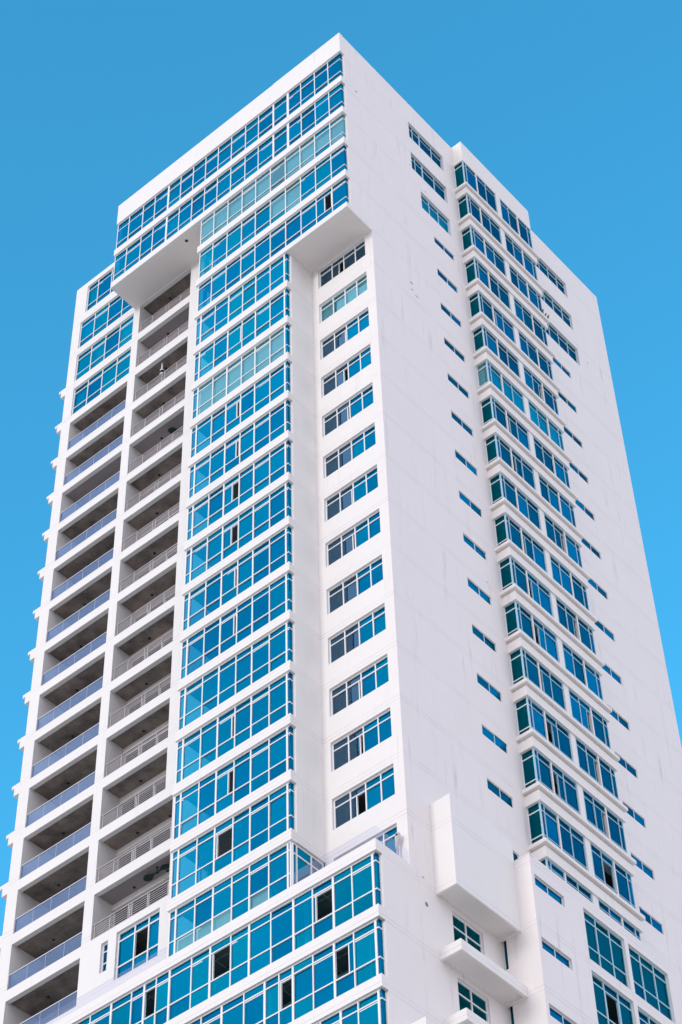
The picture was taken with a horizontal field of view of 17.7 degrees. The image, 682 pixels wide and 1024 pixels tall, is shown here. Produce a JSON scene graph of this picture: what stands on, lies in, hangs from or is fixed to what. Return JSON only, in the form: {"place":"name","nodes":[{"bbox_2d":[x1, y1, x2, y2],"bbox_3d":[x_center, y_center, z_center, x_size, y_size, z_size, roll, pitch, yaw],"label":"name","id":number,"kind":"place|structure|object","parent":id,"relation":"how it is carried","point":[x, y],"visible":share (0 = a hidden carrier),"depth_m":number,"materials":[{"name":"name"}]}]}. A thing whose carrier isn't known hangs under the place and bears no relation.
{"place":"outdoors","nodes":[
{"label":"outdoors","id":0,"kind":"place"},
{"bbox_2d":[0,33,681,1023],"bbox_3d":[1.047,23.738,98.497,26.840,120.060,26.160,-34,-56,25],"label":"apartment tower","id":1,"kind":"structure","parent":0,"point":[344,575],"depth_m":106.31,"materials":[{"name":"paint"}]},
{"bbox_2d":[86,268,113,310],"bbox_3d":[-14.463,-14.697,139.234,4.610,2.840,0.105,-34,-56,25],"label":"living room window","id":2,"kind":"structure","parent":1,"relation":"in","point":[100,289],"depth_m":139.86,"materials":[{"name":"blue glass"}]},
{"bbox_2d":[72,348,130,414],"bbox_3d":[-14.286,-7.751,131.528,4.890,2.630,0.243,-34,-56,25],"label":"living room window","id":3,"kind":"structure","parent":1,"relation":"in","point":[117,369],"depth_m":131.64,"materials":[{"name":"blue glass"}]},
{"bbox_2d":[75,315,133,380],"bbox_3d":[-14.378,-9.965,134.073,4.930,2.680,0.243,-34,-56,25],"label":"living room window","id":4,"kind":"structure","parent":1,"relation":"in","point":[121,334],"depth_m":134.17,"materials":[{"name":"blue glass"}]},
{"bbox_2d":[101,943,107,972],"bbox_3d":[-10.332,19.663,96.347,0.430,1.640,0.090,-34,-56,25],"label":"slot window","id":5,"kind":"structure","parent":1,"relation":"in","point":[104,957],"depth_m":96.45,"materials":[{"name":"blue glass"}]},
{"bbox_2d":[79,296,132,347],"bbox_3d":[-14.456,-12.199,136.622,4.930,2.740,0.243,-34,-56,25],"label":"living room window","id":6,"kind":"structure","parent":1,"relation":"in","point":[118,306],"depth_m":136.85,"materials":[{"name":"blue glass"}]},
{"bbox_2d":[116,910,159,978],"bbox_3d":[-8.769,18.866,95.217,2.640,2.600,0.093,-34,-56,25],"label":"kitchen window","id":7,"kind":"structure","parent":1,"relation":"in","point":[127,960],"depth_m":95.34,"materials":[{"name":"blue glass"}]},
{"bbox_2d":[112,871,169,925],"bbox_3d":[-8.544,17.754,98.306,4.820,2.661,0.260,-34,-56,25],"label":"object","id":8,"kind":"structure","parent":1,"relation":"in","point":[160,880],"depth_m":99.20,"materials":[{"name":"white metal"}]},
{"bbox_2d":[119,770,165,814],"bbox_3d":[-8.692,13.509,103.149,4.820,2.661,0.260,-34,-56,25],"label":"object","id":9,"kind":"structure","parent":1,"relation":"in","point":[161,775],"depth_m":104.19,"materials":[{"name":"white metal"}]},
{"bbox_2d":[116,817,171,869],"bbox_3d":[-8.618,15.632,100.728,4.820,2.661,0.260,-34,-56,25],"label":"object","id":10,"kind":"structure","parent":1,"relation":"in","point":[167,822],"depth_m":101.63,"materials":[{"name":"white metal"}]},
{"bbox_2d":[123,720,168,763],"bbox_3d":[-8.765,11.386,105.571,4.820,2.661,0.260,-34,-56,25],"label":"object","id":11,"kind":"structure","parent":1,"relation":"in","point":[166,723],"depth_m":106.65,"materials":[{"name":"white metal"}]},
{"bbox_2d":[126,673,170,714],"bbox_3d":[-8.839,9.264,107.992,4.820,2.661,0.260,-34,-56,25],"label":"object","id":12,"kind":"structure","parent":1,"relation":"in","point":[164,678],"depth_m":109.08,"materials":[{"name":"white metal"}]},
{"bbox_2d":[129,628,172,667],"bbox_3d":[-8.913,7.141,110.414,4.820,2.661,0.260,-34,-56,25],"label":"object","id":13,"kind":"structure","parent":1,"relation":"in","point":[171,629],"depth_m":111.53,"materials":[{"name":"white metal"}]},
{"bbox_2d":[133,584,175,622],"bbox_3d":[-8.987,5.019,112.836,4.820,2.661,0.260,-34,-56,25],"label":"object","id":14,"kind":"structure","parent":1,"relation":"in","point":[174,584],"depth_m":113.93,"materials":[{"name":"white metal"}]},
{"bbox_2d":[143,863,169,880],"bbox_3d":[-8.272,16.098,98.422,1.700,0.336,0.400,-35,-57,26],"label":"ceiling fan","id":15,"kind":"object","parent":1,"relation":"hanging from","point":[148,877],"visible":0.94,"depth_m":98.38},
{"bbox_2d":[135,542,177,579],"bbox_3d":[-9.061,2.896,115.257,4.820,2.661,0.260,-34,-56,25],"label":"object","id":16,"kind":"structure","parent":1,"relation":"in","point":[177,542],"depth_m":116.32,"materials":[{"name":"white metal"}]},
{"bbox_2d":[138,505,178,538],"bbox_3d":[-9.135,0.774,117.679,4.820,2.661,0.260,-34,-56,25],"label":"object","id":17,"kind":"structure","parent":1,"relation":"in","point":[177,505],"depth_m":118.77,"materials":[{"name":"white metal"}]},
{"bbox_2d":[141,465,180,498],"bbox_3d":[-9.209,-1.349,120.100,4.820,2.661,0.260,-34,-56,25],"label":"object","id":18,"kind":"structure","parent":1,"relation":"in","point":[180,465],"depth_m":121.22,"materials":[{"name":"white metal"}]},
{"bbox_2d":[75,852,381,1023],"bbox_3d":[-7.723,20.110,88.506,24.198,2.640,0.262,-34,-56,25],"label":"ribbon window","id":19,"kind":"structure","parent":1,"relation":"in","point":[356,888],"depth_m":86.10,"materials":[{"name":"blue glass"}]},
{"bbox_2d":[113,83,344,280],"bbox_3d":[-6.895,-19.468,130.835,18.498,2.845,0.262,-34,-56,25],"label":"ribbon window","id":20,"kind":"structure","parent":1,"relation":"in","point":[332,100],"depth_m":130.71,"materials":[{"name":"blue glass"}]},
{"bbox_2d":[116,53,342,248],"bbox_3d":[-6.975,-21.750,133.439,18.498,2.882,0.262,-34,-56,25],"label":"ribbon window","id":21,"kind":"structure","parent":1,"relation":"in","point":[331,70],"depth_m":133.32,"materials":[{"name":"blue glass"}]},
{"bbox_2d":[167,841,291,957],"bbox_3d":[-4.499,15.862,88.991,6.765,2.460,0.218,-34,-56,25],"label":"ribbon window","id":22,"kind":"structure","parent":1,"relation":"in","point":[273,871],"depth_m":89.03,"materials":[{"name":"blue glass"}]},
{"bbox_2d":[170,782,294,898],"bbox_3d":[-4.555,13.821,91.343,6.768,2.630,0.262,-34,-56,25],"label":"ribbon window","id":23,"kind":"structure","parent":1,"relation":"in","point":[273,814],"depth_m":91.25,"materials":[{"name":"blue glass"}]},
{"bbox_2d":[173,726,293,839],"bbox_3d":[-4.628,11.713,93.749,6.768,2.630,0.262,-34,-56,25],"label":"ribbon window","id":24,"kind":"structure","parent":1,"relation":"in","point":[274,756],"depth_m":93.71,"materials":[{"name":"blue glass"}]},
{"bbox_2d":[175,672,293,783],"bbox_3d":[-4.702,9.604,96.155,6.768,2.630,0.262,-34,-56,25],"label":"ribbon window","id":25,"kind":"structure","parent":1,"relation":"in","point":[274,701],"depth_m":96.12,"materials":[{"name":"blue glass"}]},
{"bbox_2d":[178,621,292,729],"bbox_3d":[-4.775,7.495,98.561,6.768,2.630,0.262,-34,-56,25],"label":"ribbon window","id":26,"kind":"structure","parent":1,"relation":"in","point":[268,653],"depth_m":98.55,"materials":[{"name":"blue glass"}]},
{"bbox_2d":[180,573,292,679],"bbox_3d":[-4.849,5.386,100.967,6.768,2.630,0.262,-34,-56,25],"label":"ribbon window","id":27,"kind":"structure","parent":1,"relation":"in","point":[275,599],"depth_m":100.96,"materials":[{"name":"blue glass"}]},
{"bbox_2d":[182,526,291,631],"bbox_3d":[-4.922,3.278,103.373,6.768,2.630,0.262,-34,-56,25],"label":"ribbon window","id":28,"kind":"structure","parent":1,"relation":"in","point":[276,551],"depth_m":103.38,"materials":[{"name":"blue glass"}]},
{"bbox_2d":[184,482,291,584],"bbox_3d":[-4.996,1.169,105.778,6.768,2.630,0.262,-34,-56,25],"label":"ribbon window","id":29,"kind":"structure","parent":1,"relation":"in","point":[276,506],"depth_m":105.75,"materials":[{"name":"blue glass"}]},
{"bbox_2d":[186,440,290,540],"bbox_3d":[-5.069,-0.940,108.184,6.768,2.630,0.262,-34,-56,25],"label":"ribbon window","id":30,"kind":"structure","parent":1,"relation":"in","point":[273,465],"depth_m":108.18,"materials":[{"name":"blue glass"}]},
{"bbox_2d":[188,400,290,498],"bbox_3d":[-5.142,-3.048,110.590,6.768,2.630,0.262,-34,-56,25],"label":"ribbon window","id":31,"kind":"structure","parent":1,"relation":"in","point":[277,421],"depth_m":110.58,"materials":[{"name":"blue glass"}]},
{"bbox_2d":[190,361,290,457],"bbox_3d":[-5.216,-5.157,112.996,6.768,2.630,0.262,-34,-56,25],"label":"ribbon window","id":32,"kind":"structure","parent":1,"relation":"in","point":[278,381],"depth_m":112.98,"materials":[{"name":"blue glass"}]},
{"bbox_2d":[192,324,289,418],"bbox_3d":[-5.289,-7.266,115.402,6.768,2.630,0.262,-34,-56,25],"label":"ribbon window","id":33,"kind":"structure","parent":1,"relation":"in","point":[279,344],"depth_m":115.55,"materials":[{"name":"teal glass"}]},
{"bbox_2d":[193,288,289,382],"bbox_3d":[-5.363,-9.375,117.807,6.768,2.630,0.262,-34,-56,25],"label":"ribbon window","id":34,"kind":"structure","parent":1,"relation":"in","point":[278,307],"depth_m":117.83,"materials":[{"name":"blue glass"}]},
{"bbox_2d":[195,253,289,346],"bbox_3d":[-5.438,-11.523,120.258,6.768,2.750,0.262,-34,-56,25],"label":"ribbon window","id":35,"kind":"structure","parent":1,"relation":"in","point":[277,272],"depth_m":120.27,"materials":[{"name":"blue glass"}]},
{"bbox_2d":[200,114,345,244],"bbox_3d":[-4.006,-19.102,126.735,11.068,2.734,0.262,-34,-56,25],"label":"ribbon window","id":36,"kind":"structure","parent":1,"relation":"in","point":[223,216],"depth_m":126.94,"materials":[{"name":"teal glass"}]},
{"bbox_2d":[197,177,348,311],"bbox_3d":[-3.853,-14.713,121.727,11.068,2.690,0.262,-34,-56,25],"label":"ribbon window","id":37,"kind":"structure","parent":1,"relation":"in","point":[315,211],"depth_m":121.75,"materials":[{"name":"blue glass"}]},
{"bbox_2d":[199,145,347,277],"bbox_3d":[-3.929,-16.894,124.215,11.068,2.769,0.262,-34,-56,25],"label":"ribbon window","id":38,"kind":"structure","parent":1,"relation":"in","point":[333,164],"depth_m":124.30,"materials":[{"name":"blue glass"}]},
{"bbox_2d":[188,919,384,1023],"bbox_3d":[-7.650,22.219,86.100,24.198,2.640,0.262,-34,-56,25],"label":"ribbon window","id":39,"kind":"structure","parent":1,"relation":"in","point":[315,982],"depth_m":82.52,"materials":[{"name":"blue glass"}]},
{"bbox_2d":[292,841,323,884],"bbox_3d":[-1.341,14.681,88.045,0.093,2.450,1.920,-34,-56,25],"label":"terrace door","id":40,"kind":"structure","parent":1,"relation":"in","point":[304,864],"depth_m":88.32,"materials":[{"name":"glass"}]},
{"bbox_2d":[319,240,364,286],"bbox_3d":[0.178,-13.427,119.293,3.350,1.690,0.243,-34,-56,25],"label":"casement window","id":41,"kind":"structure","parent":1,"relation":"in","point":[353,255],"depth_m":119.42,"materials":[{"name":"glass"}]},
{"bbox_2d":[320,274,366,321],"bbox_3d":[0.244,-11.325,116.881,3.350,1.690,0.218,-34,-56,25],"label":"casement window","id":42,"kind":"structure","parent":1,"relation":"in","point":[360,287],"depth_m":117.14,"materials":[{"name":"teal glass"}]},
{"bbox_2d":[321,309,368,358],"bbox_3d":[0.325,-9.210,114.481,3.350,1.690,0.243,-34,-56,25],"label":"casement window","id":43,"kind":"structure","parent":1,"relation":"in","point":[361,322],"depth_m":114.57,"materials":[{"name":"blue glass"}]},
{"bbox_2d":[322,346,370,396],"bbox_3d":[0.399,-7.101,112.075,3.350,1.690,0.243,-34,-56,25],"label":"casement window","id":44,"kind":"structure","parent":1,"relation":"in","point":[362,360],"depth_m":112.19,"materials":[{"name":"blue glass"}]},
{"bbox_2d":[323,385,372,435],"bbox_3d":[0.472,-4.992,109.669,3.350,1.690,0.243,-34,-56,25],"label":"casement window","id":45,"kind":"structure","parent":1,"relation":"in","point":[362,400],"depth_m":109.75,"materials":[{"name":"blue glass"}]},
{"bbox_2d":[324,424,375,477],"bbox_3d":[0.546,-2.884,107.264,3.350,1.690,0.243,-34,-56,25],"label":"casement window","id":46,"kind":"structure","parent":1,"relation":"in","point":[366,439],"depth_m":107.34,"materials":[{"name":"blue glass"}]},
{"bbox_2d":[315,988,386,1023],"bbox_3d":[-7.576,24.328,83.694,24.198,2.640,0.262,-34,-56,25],"label":"ribbon window","id":47,"kind":"structure","parent":1,"relation":"in","point":[371,1009],"depth_m":79.57,"materials":[{"name":"blue glass"}]},
{"bbox_2d":[326,467,377,520],"bbox_3d":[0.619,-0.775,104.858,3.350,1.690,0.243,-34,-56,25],"label":"casement window","id":48,"kind":"structure","parent":1,"relation":"in","point":[368,482],"depth_m":104.93,"materials":[{"name":"blue glass"}]},
{"bbox_2d":[327,511,380,566],"bbox_3d":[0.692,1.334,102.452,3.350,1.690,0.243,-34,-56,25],"label":"casement window","id":49,"kind":"structure","parent":1,"relation":"in","point":[368,528],"depth_m":102.52,"materials":[{"name":"blue glass"}]},
{"bbox_2d":[328,557,382,613],"bbox_3d":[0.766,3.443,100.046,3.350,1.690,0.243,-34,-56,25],"label":"casement window","id":50,"kind":"structure","parent":1,"relation":"in","point":[372,574],"depth_m":100.12,"materials":[{"name":"blue glass"}]},
{"bbox_2d":[329,605,385,663],"bbox_3d":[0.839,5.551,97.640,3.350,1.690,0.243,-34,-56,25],"label":"casement window","id":51,"kind":"structure","parent":1,"relation":"in","point":[374,623],"depth_m":97.71,"materials":[{"name":"blue glass"}]},
{"bbox_2d":[331,656,388,715],"bbox_3d":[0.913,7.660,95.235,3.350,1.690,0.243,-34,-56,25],"label":"casement window","id":52,"kind":"structure","parent":1,"relation":"in","point":[373,677],"depth_m":95.31,"materials":[{"name":"blue glass"}]},
{"bbox_2d":[332,710,391,770],"bbox_3d":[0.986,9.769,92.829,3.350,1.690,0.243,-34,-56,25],"label":"casement window","id":53,"kind":"structure","parent":1,"relation":"in","point":[378,729],"depth_m":92.89,"materials":[{"name":"blue glass"}]},
{"bbox_2d":[334,766,394,828],"bbox_3d":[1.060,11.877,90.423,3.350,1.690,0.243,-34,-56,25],"label":"casement window","id":54,"kind":"structure","parent":1,"relation":"in","point":[380,787],"depth_m":90.50,"materials":[{"name":"blue glass"}]},
{"bbox_2d":[335,825,396,860],"bbox_3d":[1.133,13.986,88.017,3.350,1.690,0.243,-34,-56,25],"label":"window","id":55,"kind":"structure","parent":1,"relation":"in","point":[387,837],"depth_m":87.89,"materials":[{"name":"blue glass"}]},
{"bbox_2d":[408,125,441,168],"bbox_3d":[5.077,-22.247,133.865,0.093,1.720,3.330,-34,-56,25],"label":"bedroom window","id":56,"kind":"structure","parent":1,"relation":"in","point":[413,135],"depth_m":134.11,"materials":[{"name":"blue glass"}]},
{"bbox_2d":[411,156,445,201],"bbox_3d":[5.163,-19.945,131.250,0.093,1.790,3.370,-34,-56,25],"label":"bedroom window","id":57,"kind":"structure","parent":1,"relation":"in","point":[416,166],"depth_m":131.51,"materials":[{"name":"blue glass"}]},
{"bbox_2d":[421,195,448,233],"bbox_3d":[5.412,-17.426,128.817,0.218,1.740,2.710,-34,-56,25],"label":"bedroom window","id":58,"kind":"structure","parent":1,"relation":"in","point":[426,205],"depth_m":129.03,"materials":[{"name":"blue glass"}]},
{"bbox_2d":[441,304,460,326],"bbox_3d":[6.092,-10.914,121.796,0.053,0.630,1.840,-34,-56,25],"label":"slit window","id":59,"kind":"structure","parent":1,"relation":"in","point":[443,308],"depth_m":121.88,"materials":[{"name":"blue glass"}]},
{"bbox_2d":[444,338,464,361],"bbox_3d":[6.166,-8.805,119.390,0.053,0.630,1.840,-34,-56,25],"label":"slit window","id":60,"kind":"structure","parent":1,"relation":"in","point":[446,342],"depth_m":119.48,"materials":[{"name":"blue glass"}]},
{"bbox_2d":[448,374,468,398],"bbox_3d":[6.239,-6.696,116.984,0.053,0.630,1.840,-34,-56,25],"label":"slit window","id":61,"kind":"structure","parent":1,"relation":"in","point":[450,378],"depth_m":117.06,"materials":[{"name":"blue glass"}]},
{"bbox_2d":[451,411,472,436],"bbox_3d":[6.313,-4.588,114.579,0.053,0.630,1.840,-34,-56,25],"label":"slit window","id":62,"kind":"structure","parent":1,"relation":"in","point":[460,422],"depth_m":114.68,"materials":[{"name":"blue glass"}]},
{"bbox_2d":[455,450,476,475],"bbox_3d":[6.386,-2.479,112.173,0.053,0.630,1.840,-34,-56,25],"label":"slit window","id":63,"kind":"structure","parent":1,"relation":"in","point":[465,462],"depth_m":112.24,"materials":[{"name":"blue glass"}]},
{"bbox_2d":[452,913,482,953],"bbox_3d":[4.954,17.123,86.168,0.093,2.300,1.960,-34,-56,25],"label":"service window","id":64,"kind":"structure","parent":1,"relation":"in","point":[462,930],"depth_m":86.71,"materials":[{"name":"teal glass"}]},
{"bbox_2d":[459,491,481,517],"bbox_3d":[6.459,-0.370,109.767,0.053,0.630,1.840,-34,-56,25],"label":"slit window","id":65,"kind":"structure","parent":1,"relation":"in","point":[462,497],"depth_m":109.83,"materials":[{"name":"blue glass"}]},
{"bbox_2d":[457,979,488,1022],"bbox_3d":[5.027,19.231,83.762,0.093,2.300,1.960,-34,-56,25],"label":"service window","id":66,"kind":"structure","parent":1,"relation":"in","point":[468,998],"depth_m":84.29,"materials":[{"name":"teal glass"}]},
{"bbox_2d":[463,534,485,559],"bbox_3d":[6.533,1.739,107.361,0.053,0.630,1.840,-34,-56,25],"label":"slit window","id":67,"kind":"structure","parent":1,"relation":"in","point":[466,539],"depth_m":107.44,"materials":[{"name":"blue glass"}]},
{"bbox_2d":[467,578,490,604],"bbox_3d":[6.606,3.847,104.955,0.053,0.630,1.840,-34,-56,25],"label":"slit window","id":68,"kind":"structure","parent":1,"relation":"in","point":[470,583],"depth_m":105.03,"materials":[{"name":"blue glass"}]},
{"bbox_2d":[472,625,495,651],"bbox_3d":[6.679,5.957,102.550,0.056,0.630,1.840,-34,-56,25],"label":"slit window","id":69,"kind":"structure","parent":1,"relation":"in","point":[480,635],"depth_m":102.62,"materials":[{"name":"blue glass"}]},
{"bbox_2d":[477,674,501,701],"bbox_3d":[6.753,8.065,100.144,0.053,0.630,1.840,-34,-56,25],"label":"slit window","id":70,"kind":"structure","parent":1,"relation":"in","point":[481,681],"depth_m":100.20,"materials":[{"name":"blue glass"}]},
{"bbox_2d":[454,161,532,248],"bbox_3d":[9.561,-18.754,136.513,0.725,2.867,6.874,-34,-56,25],"label":"bay window","id":71,"kind":"structure","parent":1,"relation":"in","point":[463,173],"depth_m":136.39,"materials":[{"name":"blue glass"}]},
{"bbox_2d":[482,725,506,752],"bbox_3d":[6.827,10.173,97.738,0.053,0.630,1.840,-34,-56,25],"label":"slit window","id":72,"kind":"structure","parent":1,"relation":"in","point":[486,732],"depth_m":97.78,"materials":[{"name":"blue glass"}]},
{"bbox_2d":[458,194,537,280],"bbox_3d":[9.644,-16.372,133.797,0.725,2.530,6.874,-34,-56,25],"label":"bay window","id":73,"kind":"structure","parent":1,"relation":"in","point":[466,205],"depth_m":133.65,"materials":[{"name":"blue glass"}]},
{"bbox_2d":[487,779,512,807],"bbox_3d":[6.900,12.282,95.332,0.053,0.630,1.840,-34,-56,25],"label":"slit window","id":74,"kind":"structure","parent":1,"relation":"in","point":[491,786],"depth_m":95.42,"materials":[{"name":"blue glass"}]},
{"bbox_2d":[461,226,541,311],"bbox_3d":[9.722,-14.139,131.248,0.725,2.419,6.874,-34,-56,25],"label":"bay window","id":75,"kind":"structure","parent":1,"relation":"in","point":[470,237],"depth_m":131.06,"materials":[{"name":"blue glass"}]},
{"bbox_2d":[465,258,547,346],"bbox_3d":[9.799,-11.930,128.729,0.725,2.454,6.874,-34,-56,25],"label":"bay window","id":76,"kind":"structure","parent":1,"relation":"in","point":[474,270],"depth_m":128.56,"materials":[{"name":"blue glass"}]},
{"bbox_2d":[469,292,553,380],"bbox_3d":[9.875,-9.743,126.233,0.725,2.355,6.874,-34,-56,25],"label":"bay window","id":77,"kind":"structure","parent":1,"relation":"in","point":[477,303],"depth_m":126.04,"materials":[{"name":"blue glass"}]},
{"bbox_2d":[473,326,558,414],"bbox_3d":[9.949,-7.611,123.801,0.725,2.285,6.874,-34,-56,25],"label":"bay window","id":78,"kind":"structure","parent":1,"relation":"in","point":[481,337],"depth_m":123.58,"materials":[{"name":"blue glass"}]},
{"bbox_2d":[477,361,564,451],"bbox_3d":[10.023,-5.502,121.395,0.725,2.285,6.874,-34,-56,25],"label":"bay window","id":79,"kind":"structure","parent":1,"relation":"in","point":[492,375],"depth_m":121.24,"materials":[{"name":"blue glass"}]},
{"bbox_2d":[481,397,569,487],"bbox_3d":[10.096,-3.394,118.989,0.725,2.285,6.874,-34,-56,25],"label":"bay window","id":80,"kind":"structure","parent":1,"relation":"in","point":[491,409],"depth_m":118.78,"materials":[{"name":"blue glass"}]},
{"bbox_2d":[485,434,576,527],"bbox_3d":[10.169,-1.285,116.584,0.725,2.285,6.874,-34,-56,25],"label":"bay window","id":81,"kind":"structure","parent":1,"relation":"in","point":[496,447],"depth_m":116.37,"materials":[{"name":"blue glass"}]},
{"bbox_2d":[490,473,582,568],"bbox_3d":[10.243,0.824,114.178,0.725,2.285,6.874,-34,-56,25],"label":"bay window","id":82,"kind":"structure","parent":1,"relation":"in","point":[500,487],"depth_m":113.93,"materials":[{"name":"blue glass"}]},
{"bbox_2d":[494,514,589,610],"bbox_3d":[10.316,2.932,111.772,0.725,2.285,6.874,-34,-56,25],"label":"bay window","id":83,"kind":"structure","parent":1,"relation":"in","point":[506,529],"depth_m":111.53,"materials":[{"name":"blue glass"}]},
{"bbox_2d":[499,557,596,655],"bbox_3d":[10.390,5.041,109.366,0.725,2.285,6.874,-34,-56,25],"label":"bay window","id":84,"kind":"structure","parent":1,"relation":"in","point":[511,572],"depth_m":109.11,"materials":[{"name":"blue glass"}]},
{"bbox_2d":[534,876,562,905],"bbox_3d":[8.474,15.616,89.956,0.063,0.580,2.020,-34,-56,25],"label":"slit window","id":85,"kind":"structure","parent":1,"relation":"in","point":[541,885],"depth_m":90.08,"materials":[{"name":"blue glass"}]},
{"bbox_2d":[536,259,565,295],"bbox_3d":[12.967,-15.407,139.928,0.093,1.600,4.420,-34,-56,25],"label":"bedroom window","id":86,"kind":"structure","parent":1,"relation":"in","point":[541,266],"depth_m":140.58,"materials":[{"name":"blue glass"}]},
{"bbox_2d":[504,601,603,701],"bbox_3d":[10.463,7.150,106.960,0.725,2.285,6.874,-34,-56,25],"label":"bay window","id":87,"kind":"structure","parent":1,"relation":"in","point":[517,618],"depth_m":106.74,"materials":[{"name":"blue glass"}]},
{"bbox_2d":[541,291,570,327],"bbox_3d":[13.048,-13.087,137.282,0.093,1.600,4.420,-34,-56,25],"label":"bedroom window","id":88,"kind":"structure","parent":1,"relation":"in","point":[545,298],"depth_m":137.86,"materials":[{"name":"blue glass"}]},
{"bbox_2d":[542,940,570,968],"bbox_3d":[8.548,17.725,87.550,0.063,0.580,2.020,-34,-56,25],"label":"slit window","id":89,"kind":"structure","parent":1,"relation":"in","point":[547,947],"depth_m":87.69,"materials":[{"name":"blue glass"}]},
{"bbox_2d":[510,648,610,748],"bbox_3d":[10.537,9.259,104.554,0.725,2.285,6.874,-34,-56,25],"label":"bay window","id":90,"kind":"structure","parent":1,"relation":"in","point":[523,665],"depth_m":104.26,"materials":[{"name":"blue glass"}]},
{"bbox_2d":[549,1006,573,1023],"bbox_3d":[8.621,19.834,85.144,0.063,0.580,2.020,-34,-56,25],"label":"slit window","id":91,"kind":"structure","parent":1,"relation":"in","point":[553,1013],"depth_m":85.10,"materials":[{"name":"blue glass"}]},
{"bbox_2d":[546,323,577,363],"bbox_3d":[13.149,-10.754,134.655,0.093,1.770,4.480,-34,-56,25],"label":"bedroom window","id":92,"kind":"structure","parent":1,"relation":"in","point":[551,331],"depth_m":135.24,"materials":[{"name":"blue glass"}]},
{"bbox_2d":[515,697,618,799],"bbox_3d":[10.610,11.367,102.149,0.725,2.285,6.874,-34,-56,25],"label":"bay window","id":93,"kind":"structure","parent":1,"relation":"in","point":[529,715],"depth_m":101.90,"materials":[{"name":"blue glass"}]},
{"bbox_2d":[521,748,627,853],"bbox_3d":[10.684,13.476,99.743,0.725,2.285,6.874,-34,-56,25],"label":"bay window","id":94,"kind":"structure","parent":1,"relation":"in","point":[535,766],"depth_m":99.47,"materials":[{"name":"blue glass"}]},
{"bbox_2d":[527,802,635,908],"bbox_3d":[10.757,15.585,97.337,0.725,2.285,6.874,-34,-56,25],"label":"bay window","id":95,"kind":"structure","parent":1,"relation":"in","point":[543,823],"depth_m":96.92,"materials":[{"name":"blue glass"}]},
{"bbox_2d":[581,539,600,558],"bbox_3d":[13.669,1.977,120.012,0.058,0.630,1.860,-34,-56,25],"label":"slit window","id":96,"kind":"structure","parent":1,"relation":"in","point":[584,541],"depth_m":120.15,"materials":[{"name":"blue glass"}]},
{"bbox_2d":[541,858,640,940],"bbox_3d":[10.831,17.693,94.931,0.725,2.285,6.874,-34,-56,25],"label":"ribbon window","id":97,"kind":"structure","parent":1,"relation":"in","point":[546,862],"depth_m":95.35,"materials":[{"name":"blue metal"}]},
{"bbox_2d":[588,579,607,599],"bbox_3d":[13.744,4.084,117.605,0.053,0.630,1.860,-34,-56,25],"label":"slit window","id":98,"kind":"structure","parent":1,"relation":"in","point":[600,590],"depth_m":117.74,"materials":[{"name":"blue glass"}]},
{"bbox_2d":[595,621,614,641],"bbox_3d":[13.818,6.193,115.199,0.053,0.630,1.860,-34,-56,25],"label":"slit window","id":99,"kind":"structure","parent":1,"relation":"in","point":[598,624],"depth_m":115.33,"materials":[{"name":"blue glass"}]},
{"bbox_2d":[583,910,628,987],"bbox_3d":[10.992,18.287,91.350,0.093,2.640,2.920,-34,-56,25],"label":"wing window","id":100,"kind":"structure","parent":1,"relation":"in","point":[605,948],"depth_m":91.50,"materials":[{"name":"blue glass"}]},
{"bbox_2d":[601,664,621,684],"bbox_3d":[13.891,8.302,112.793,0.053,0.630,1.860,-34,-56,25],"label":"slit window","id":101,"kind":"structure","parent":1,"relation":"in","point":[606,668],"depth_m":112.93,"materials":[{"name":"blue glass"}]},
{"bbox_2d":[592,973,633,1023],"bbox_3d":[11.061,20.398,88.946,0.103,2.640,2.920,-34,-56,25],"label":"wing window","id":102,"kind":"structure","parent":1,"relation":"in","point":[624,1007],"depth_m":89.38,"materials":[{"name":"teal glass"}]},
{"bbox_2d":[609,709,629,730],"bbox_3d":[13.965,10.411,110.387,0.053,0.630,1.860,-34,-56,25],"label":"slit window","id":103,"kind":"structure","parent":1,"relation":"in","point":[613,713],"depth_m":110.54,"materials":[{"name":"blue glass"}]},
{"bbox_2d":[615,753,636,777],"bbox_3d":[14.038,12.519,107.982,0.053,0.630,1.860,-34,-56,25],"label":"slit window","id":104,"kind":"structure","parent":1,"relation":"in","point":[622,761],"depth_m":108.10,"materials":[{"name":"blue glass"}]},
{"bbox_2d":[623,802,645,827],"bbox_3d":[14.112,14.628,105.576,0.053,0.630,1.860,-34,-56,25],"label":"slit window","id":105,"kind":"structure","parent":1,"relation":"in","point":[631,812],"depth_m":105.70,"materials":[{"name":"blue glass"}]},
{"bbox_2d":[631,854,653,879],"bbox_3d":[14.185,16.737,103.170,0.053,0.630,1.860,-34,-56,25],"label":"slit window","id":106,"kind":"structure","parent":1,"relation":"in","point":[642,866],"depth_m":103.31,"materials":[{"name":"blue glass"}]},
{"bbox_2d":[638,1009,657,1023],"bbox_3d":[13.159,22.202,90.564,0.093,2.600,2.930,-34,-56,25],"label":"wing window","id":107,"kind":"structure","parent":1,"relation":"in","point":[644,1019],"depth_m":91.00,"materials":[{"name":"blue glass"}]},
{"bbox_2d":[628,946,672,1021],"bbox_3d":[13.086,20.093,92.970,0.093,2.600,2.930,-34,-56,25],"label":"wing window","id":108,"kind":"structure","parent":1,"relation":"in","point":[650,983],"depth_m":93.12,"materials":[{"name":"blue glass"}]},
{"bbox_2d":[639,907,662,933],"bbox_3d":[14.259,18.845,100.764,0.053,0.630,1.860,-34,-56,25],"label":"slit window","id":109,"kind":"structure","parent":1,"relation":"in","point":[649,919],"depth_m":100.88,"materials":[{"name":"blue glass"}]},
{"bbox_2d":[0,0,681,935],"label":"sky","id":110,"kind":"structure","parent":0,"point":[574,107],"materials":[{"name":"blue"}]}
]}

